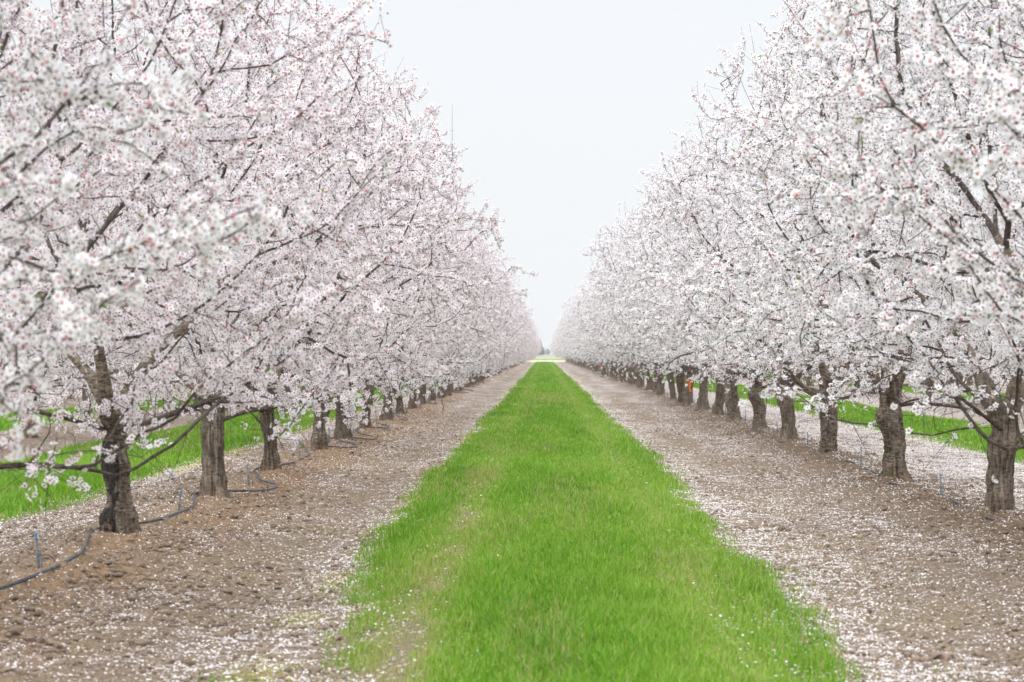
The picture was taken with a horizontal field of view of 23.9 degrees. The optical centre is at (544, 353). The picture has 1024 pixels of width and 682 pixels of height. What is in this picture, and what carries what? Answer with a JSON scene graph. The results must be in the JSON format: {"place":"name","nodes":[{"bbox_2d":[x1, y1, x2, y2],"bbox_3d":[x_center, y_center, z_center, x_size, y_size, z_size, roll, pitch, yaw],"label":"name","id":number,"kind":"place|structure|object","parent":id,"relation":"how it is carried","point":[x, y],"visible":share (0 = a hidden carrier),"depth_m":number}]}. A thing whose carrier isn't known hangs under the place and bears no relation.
{"place":"outdoors","nodes":[
{"label":"outdoors","id":0,"kind":"place"},
{"bbox_2d":[0,355,1023,681],"bbox_3d":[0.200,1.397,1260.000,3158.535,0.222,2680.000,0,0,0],"label":"ground","id":1,"kind":"structure","parent":0,"point":[618,395],"depth_m":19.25},
{"bbox_2d":[34,532,54,568],"bbox_3d":[-3.167,1.296,15.373,0.123,0.353,0.112,-5,4,-13],"label":"sprinkler stake","id":2,"kind":"object","parent":1,"relation":"on","point":[38,553],"visible":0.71,"depth_m":15.31},
{"bbox_2d":[0,107,139,384],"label":"almond tree","id":3,"kind":"object","parent":1,"relation":"on","point":[44,362],"visible":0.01,"depth_m":34.63},
{"bbox_2d":[18,250,132,398],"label":"almond tree","id":4,"kind":"object","parent":1,"relation":"on","point":[69,397],"visible":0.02,"depth_m":71.91},
{"bbox_2d":[0,98,179,437],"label":"almond tree","id":5,"kind":"object","parent":1,"relation":"on","point":[29,426],"visible":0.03,"depth_m":39.42},
{"bbox_2d":[7,148,233,426],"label":"almond tree","id":6,"kind":"object","parent":1,"relation":"on","point":[85,396],"visible":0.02,"depth_m":44.86},
{"bbox_2d":[28,175,240,418],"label":"almond tree","id":7,"kind":"object","parent":1,"relation":"on","point":[130,373],"depth_m":49.85},
{"bbox_2d":[0,0,311,475],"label":"almond tree","id":8,"kind":"object","parent":1,"relation":"on","point":[192,230],"visible":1,"depth_m":7.68},
{"bbox_2d":[0,379,314,430],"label":"grass","id":9,"kind":"structure","parent":1,"relation":"on","point":[6,424],"depth_m":55.45},
{"bbox_2d":[109,188,253,412],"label":"almond tree","id":10,"kind":"object","parent":1,"relation":"on","point":[164,410],"visible":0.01,"depth_m":55.04},
{"bbox_2d":[178,490,192,514],"bbox_3d":[-3.035,1.322,20.490,0.103,0.327,0.114,5,4,-42],"label":"sprinkler stake","id":11,"kind":"object","parent":1,"relation":"on","point":[179,506],"visible":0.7,"depth_m":20.49},
{"bbox_2d":[0,0,441,527],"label":"almond tree","id":12,"kind":"object","parent":1,"relation":"on","point":[181,140],"visible":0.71,"depth_m":12.71},
{"bbox_2d":[0,377,455,520],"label":"grass","id":13,"kind":"structure","parent":1,"relation":"on","point":[14,501],"depth_m":31.79},
{"bbox_2d":[0,0,479,497],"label":"almond tree","id":14,"kind":"object","parent":1,"relation":"on","point":[214,481],"visible":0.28,"depth_m":23.11},
{"bbox_2d":[0,380,489,589],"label":"irrigation hose","id":15,"kind":"object","parent":1,"relation":"on","point":[21,580],"visible":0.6,"depth_m":21.67},
{"bbox_2d":[246,464,252,485],"bbox_3d":[-3.102,1.324,25.515,0.114,0.327,0.103,-1,-4,-35],"label":"sprinkler stake","id":16,"kind":"object","parent":1,"relation":"on","point":[248,478],"visible":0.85,"depth_m":25.45},
{"bbox_2d":[0,0,505,533],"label":"almond tree","id":17,"kind":"object","parent":1,"relation":"on","point":[118,514],"visible":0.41,"depth_m":17.81},
{"bbox_2d":[37,13,475,470],"bbox_3d":[-3.129,-1.207,27.482,5.276,5.534,5.203,0,3,-15],"label":"almond tree","id":18,"kind":"object","parent":1,"relation":"on","point":[272,454],"visible":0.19,"depth_m":27.39},
{"bbox_2d":[283,367,290,392],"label":"almond tree","id":19,"kind":"object","parent":1,"relation":"on","point":[287,387],"visible":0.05,"depth_m":80.67},
{"bbox_2d":[290,441,300,459],"bbox_3d":[-3.164,1.274,30.732,0.114,0.327,0.103,-2,-5,17],"label":"sprinkler stake","id":20,"kind":"object","parent":1,"relation":"on","point":[299,451],"visible":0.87,"depth_m":30.75},
{"bbox_2d":[300,361,333,391],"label":"almond tree","id":21,"kind":"object","parent":1,"relation":"on","point":[302,387],"visible":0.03,"depth_m":85.85},
{"bbox_2d":[135,34,539,451],"bbox_3d":[-3.052,-1.450,33.693,5.502,6.095,5.798,1,0,20],"label":"almond tree","id":22,"kind":"object","parent":1,"relation":"on","point":[319,440],"visible":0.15,"depth_m":33.56},
{"bbox_2d":[196,111,515,440],"bbox_3d":[-2.937,-1.181,37.762,5.258,5.507,5.084,1,-2,-12],"label":"almond tree","id":23,"kind":"object","parent":1,"relation":"on","point":[341,430],"visible":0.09,"depth_m":37.65},
{"bbox_2d":[250,127,515,429],"bbox_3d":[-3.003,-1.326,42.773,5.098,5.757,5.028,2,2,6],"label":"almond tree","id":24,"kind":"object","parent":1,"relation":"on","point":[372,388],"visible":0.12,"depth_m":42.51},
{"bbox_2d":[304,206,506,413],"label":"almond tree","id":25,"kind":"object","parent":1,"relation":"on","point":[399,408],"visible":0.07,"depth_m":53.09},
{"bbox_2d":[303,140,522,420],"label":"almond tree","id":26,"kind":"object","parent":1,"relation":"on","point":[384,416],"visible":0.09,"depth_m":48.19},
{"bbox_2d":[319,193,526,409],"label":"almond tree","id":27,"kind":"object","parent":1,"relation":"on","point":[412,404],"visible":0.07,"depth_m":57.63},
{"bbox_2d":[416,228,516,404],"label":"almond tree","id":28,"kind":"object","parent":1,"relation":"on","point":[423,400],"visible":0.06,"depth_m":62.77},
{"bbox_2d":[426,203,519,400],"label":"almond tree","id":29,"kind":"object","parent":1,"relation":"on","point":[432,396],"visible":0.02,"depth_m":68.06},
{"bbox_2d":[436,224,528,398],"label":"almond tree","id":30,"kind":"object","parent":1,"relation":"on","point":[497,359],"visible":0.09,"depth_m":72.97},
{"bbox_2d":[445,233,522,395],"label":"almond tree","id":31,"kind":"object","parent":1,"relation":"on","point":[449,391],"visible":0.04,"depth_m":77.81},
{"bbox_2d":[463,303,520,388],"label":"almond tree","id":32,"kind":"object","parent":1,"relation":"on","point":[511,353],"visible":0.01,"depth_m":92.26},
{"bbox_2d":[455,252,533,390],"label":"almond tree","id":33,"kind":"object","parent":1,"relation":"on","point":[461,388],"visible":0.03,"depth_m":87.19},
{"bbox_2d":[452,236,537,392],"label":"almond tree","id":34,"kind":"object","parent":1,"relation":"on","point":[531,326],"visible":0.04,"depth_m":82.81},
{"bbox_2d":[473,276,523,383],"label":"almond tree","id":35,"kind":"object","parent":1,"relation":"on","point":[474,379],"visible":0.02,"depth_m":107.24},
{"bbox_2d":[464,255,533,387],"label":"almond tree","id":36,"kind":"object","parent":1,"relation":"on","point":[466,385],"visible":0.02,"depth_m":97.62},
{"bbox_2d":[470,313,527,385],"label":"almond tree","id":37,"kind":"object","parent":1,"relation":"on","point":[517,360],"visible":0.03,"depth_m":102.38},
{"bbox_2d":[476,283,530,382],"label":"almond tree","id":38,"kind":"object","parent":1,"relation":"on","point":[477,379],"visible":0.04,"depth_m":112.01},
{"bbox_2d":[478,330,529,380],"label":"almond tree","id":39,"kind":"object","parent":1,"relation":"on","point":[480,377],"visible":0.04,"depth_m":116.95},
{"bbox_2d":[484,307,530,378],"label":"almond tree","id":40,"kind":"object","parent":1,"relation":"on","point":[522,348],"visible":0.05,"depth_m":127.11},
{"bbox_2d":[482,297,537,379],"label":"almond tree","id":41,"kind":"object","parent":1,"relation":"on","point":[526,351],"visible":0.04,"depth_m":122.47},
{"bbox_2d":[0,397,1023,681],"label":"fallen petals","id":42,"kind":"object","parent":1,"relation":"on","point":[976,463],"visible":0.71,"depth_m":17.67},
{"bbox_2d":[0,418,1023,681],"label":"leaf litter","id":43,"kind":"object","parent":1,"relation":"on","point":[512,582],"visible":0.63,"depth_m":13.80},
{"bbox_2d":[486,296,537,377],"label":"almond tree","id":44,"kind":"object","parent":1,"relation":"on","point":[524,346],"visible":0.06,"depth_m":132.13},
{"bbox_2d":[488,316,538,376],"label":"almond tree","id":45,"kind":"object","parent":1,"relation":"on","point":[526,348],"visible":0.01,"depth_m":137.25},
{"bbox_2d":[494,300,535,374],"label":"almond tree","id":46,"kind":"object","parent":1,"relation":"on","point":[526,334],"visible":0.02,"depth_m":152.51},
{"bbox_2d":[498,305,536,373],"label":"almond tree","id":47,"kind":"object","parent":1,"relation":"on","point":[531,347],"visible":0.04,"depth_m":163.05},
{"bbox_2d":[537,340,544,355],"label":"conifer tree","id":48,"kind":"object","parent":1,"relation":"on","point":[542,352],"visible":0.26,"depth_m":1498.95},
{"bbox_2d":[549,325,578,365],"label":"almond tree","id":49,"kind":"object","parent":1,"relation":"on","point":[558,353],"visible":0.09,"depth_m":266.89},
{"bbox_2d":[554,319,587,368],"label":"almond tree","id":50,"kind":"object","parent":1,"relation":"on","point":[566,358],"visible":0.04,"depth_m":215.25},
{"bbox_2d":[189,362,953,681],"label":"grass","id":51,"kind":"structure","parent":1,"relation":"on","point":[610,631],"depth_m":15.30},
{"bbox_2d":[554,295,594,370],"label":"almond tree","id":52,"kind":"object","parent":1,"relation":"on","point":[565,325],"visible":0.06,"depth_m":182.44},
{"bbox_2d":[554,303,597,372],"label":"almond tree","id":53,"kind":"object","parent":1,"relation":"on","point":[572,357],"visible":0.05,"depth_m":171.84},
{"bbox_2d":[558,297,601,373],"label":"almond tree","id":54,"kind":"object","parent":1,"relation":"on","point":[598,367],"visible":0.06,"depth_m":161.46},
{"bbox_2d":[554,286,606,374],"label":"almond tree","id":55,"kind":"object","parent":1,"relation":"on","point":[604,371],"visible":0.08,"depth_m":150.73},
{"bbox_2d":[555,283,610,376],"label":"almond tree","id":56,"kind":"object","parent":1,"relation":"on","point":[608,371],"visible":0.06,"depth_m":140.56},
{"bbox_2d":[561,303,607,370],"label":"almond tree","id":57,"kind":"object","parent":1,"relation":"on","point":[566,347],"visible":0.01,"depth_m":145.67},
{"bbox_2d":[557,274,614,378],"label":"almond tree","id":58,"kind":"object","parent":1,"relation":"on","point":[578,320],"visible":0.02,"depth_m":130.04},
{"bbox_2d":[561,302,613,377],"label":"almond tree","id":59,"kind":"object","parent":1,"relation":"on","point":[611,376],"visible":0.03,"depth_m":135.04},
{"bbox_2d":[565,303,621,378],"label":"almond tree","id":60,"kind":"object","parent":1,"relation":"on","point":[620,373],"visible":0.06,"depth_m":119.92},
{"bbox_2d":[564,284,626,381],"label":"almond tree","id":61,"kind":"object","parent":1,"relation":"on","point":[624,374],"visible":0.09,"depth_m":114.54},
{"bbox_2d":[568,303,629,382],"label":"almond tree","id":62,"kind":"object","parent":1,"relation":"on","point":[628,379],"visible":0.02,"depth_m":109.56},
{"bbox_2d":[565,303,634,384],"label":"almond tree","id":63,"kind":"object","parent":1,"relation":"on","point":[632,380],"visible":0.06,"depth_m":104.13},
{"bbox_2d":[556,279,643,379],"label":"almond tree","id":64,"kind":"object","parent":1,"relation":"on","point":[615,376],"visible":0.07,"depth_m":125.00},
{"bbox_2d":[560,245,645,387],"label":"almond tree","id":65,"kind":"object","parent":1,"relation":"on","point":[640,383],"visible":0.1,"depth_m":93.78},
{"bbox_2d":[565,256,644,385],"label":"almond tree","id":66,"kind":"object","parent":1,"relation":"on","point":[636,375],"visible":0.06,"depth_m":98.96},
{"bbox_2d":[574,227,652,389],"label":"almond tree","id":67,"kind":"object","parent":1,"relation":"on","point":[649,385],"visible":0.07,"depth_m":88.23},
{"bbox_2d":[559,228,688,395],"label":"almond tree","id":68,"kind":"object","parent":1,"relation":"on","point":[661,389],"visible":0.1,"depth_m":77.22},
{"bbox_2d":[574,258,678,391],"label":"almond tree","id":69,"kind":"object","parent":1,"relation":"on","point":[655,386],"visible":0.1,"depth_m":82.44},
{"bbox_2d":[569,204,691,399],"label":"almond tree","id":70,"kind":"object","parent":1,"relation":"on","point":[672,390],"visible":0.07,"depth_m":71.87},
{"bbox_2d":[577,183,753,402],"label":"almond tree","id":71,"kind":"object","parent":1,"relation":"on","point":[680,383],"visible":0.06,"depth_m":66.60},
{"bbox_2d":[588,199,749,405],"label":"almond tree","id":72,"kind":"object","parent":1,"relation":"on","point":[688,395],"visible":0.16,"depth_m":64.13},
{"bbox_2d":[565,147,783,410],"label":"almond tree","id":73,"kind":"object","parent":1,"relation":"on","point":[702,402],"visible":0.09,"depth_m":58.27},
{"bbox_2d":[581,151,849,414],"bbox_3d":[3.908,-1.513,53.015,6.162,6.175,6.069,2,-1,0],"label":"almond tree","id":74,"kind":"object","parent":1,"relation":"on","point":[717,407],"visible":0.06,"depth_m":53.06},
{"bbox_2d":[597,136,889,419],"bbox_3d":[4.017,-1.446,48.998,6.396,6.073,6.030,2,1,-12],"label":"almond tree","id":75,"kind":"object","parent":1,"relation":"on","point":[733,412],"visible":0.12,"depth_m":48.70},
{"bbox_2d":[608,113,909,429],"bbox_3d":[3.821,-1.395,42.614,5.580,5.926,5.692,-2,-3,20],"label":"almond tree","id":76,"kind":"object","parent":1,"relation":"on","point":[757,402],"visible":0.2,"depth_m":42.71},
{"bbox_2d":[604,61,994,442],"bbox_3d":[3.750,-1.638,37.743,5.843,6.506,6.000,2,-3,-40],"label":"almond tree","id":77,"kind":"object","parent":1,"relation":"on","point":[788,431],"visible":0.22,"depth_m":37.54},
{"bbox_2d":[771,287,841,385],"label":"almond tree","id":78,"kind":"object","parent":1,"relation":"on","point":[808,381],"visible":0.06,"depth_m":101.72},
{"bbox_2d":[614,368,1023,463],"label":"grass","id":79,"kind":"structure","parent":1,"relation":"on","point":[970,438],"depth_m":48.77},
{"bbox_2d":[615,45,1023,453],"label":"almond tree","id":80,"kind":"object","parent":1,"relation":"on","point":[828,436],"visible":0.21,"depth_m":32.27},
{"bbox_2d":[617,380,1023,528],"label":"irrigation hose","id":81,"kind":"object","parent":1,"relation":"on","point":[958,503],"visible":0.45,"depth_m":29.78},
{"bbox_2d":[639,0,1023,482],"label":"almond tree","id":82,"kind":"object","parent":1,"relation":"on","point":[894,463],"visible":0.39,"depth_m":26.16},
{"bbox_2d":[813,357,861,391],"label":"almond tree","id":83,"kind":"object","parent":1,"relation":"on","point":[857,386],"visible":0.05,"depth_m":86.06},
{"bbox_2d":[674,0,1023,512],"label":"almond tree","id":84,"kind":"object","parent":1,"relation":"on","point":[999,496],"visible":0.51,"depth_m":20.24},
{"bbox_2d":[834,236,880,393],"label":"almond tree","id":85,"kind":"object","parent":1,"relation":"on","point":[876,365],"visible":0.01,"depth_m":81.03},
{"bbox_2d":[860,447,871,466],"bbox_3d":[3.915,1.297,29.417,0.114,0.327,0.103,-1,-5,32],"label":"sprinkler stake","id":86,"kind":"object","parent":1,"relation":"on","point":[861,460],"visible":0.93,"depth_m":29.40},
{"bbox_2d":[712,0,1023,482],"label":"almond tree","id":87,"kind":"object","parent":1,"relation":"on","point":[888,322],"visible":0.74,"depth_m":15.19},
{"bbox_2d":[766,373,1023,403],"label":"grass","id":88,"kind":"structure","parent":1,"relation":"on","point":[905,389],"depth_m":91.72},
{"bbox_2d":[773,0,1023,409],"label":"almond tree","id":89,"kind":"object","parent":1,"relation":"on","point":[919,134],"visible":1,"depth_m":10.00},
{"bbox_2d":[851,255,986,398],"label":"almond tree","id":90,"kind":"object","parent":1,"relation":"on","point":[932,383],"visible":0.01,"depth_m":70.40},
{"bbox_2d":[940,474,954,497],"bbox_3d":[3.893,1.321,23.344,0.103,0.327,0.114,6,-11,-29],"label":"sprinkler stake","id":91,"kind":"object","parent":1,"relation":"on","point":[941,489],"visible":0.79,"depth_m":23.36},
{"bbox_2d":[876,189,1021,403],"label":"almond tree","id":92,"kind":"object","parent":1,"relation":"on","point":[959,375],"visible":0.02,"depth_m":65.12},
{"bbox_2d":[879,177,1023,383],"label":"almond tree","id":93,"kind":"object","parent":1,"relation":"on","point":[974,346],"visible":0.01,"depth_m":59.82},
{"bbox_2d":[965,367,973,385],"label":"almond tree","id":94,"kind":"object","parent":1,"relation":"on","point":[969,381],"visible":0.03,"depth_m":103.87},
{"bbox_2d":[931,177,1023,373],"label":"almond tree","id":95,"kind":"object","parent":1,"relation":"on","point":[1018,238],"visible":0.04,"depth_m":54.52},
{"bbox_2d":[964,231,1023,366],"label":"almond tree","id":96,"kind":"object","parent":1,"relation":"on","point":[992,324],"visible":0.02,"depth_m":49.19},
{"bbox_2d":[0,0,1023,354],"label":"sky","id":97,"kind":"structure","parent":0,"point":[558,107]}
]}

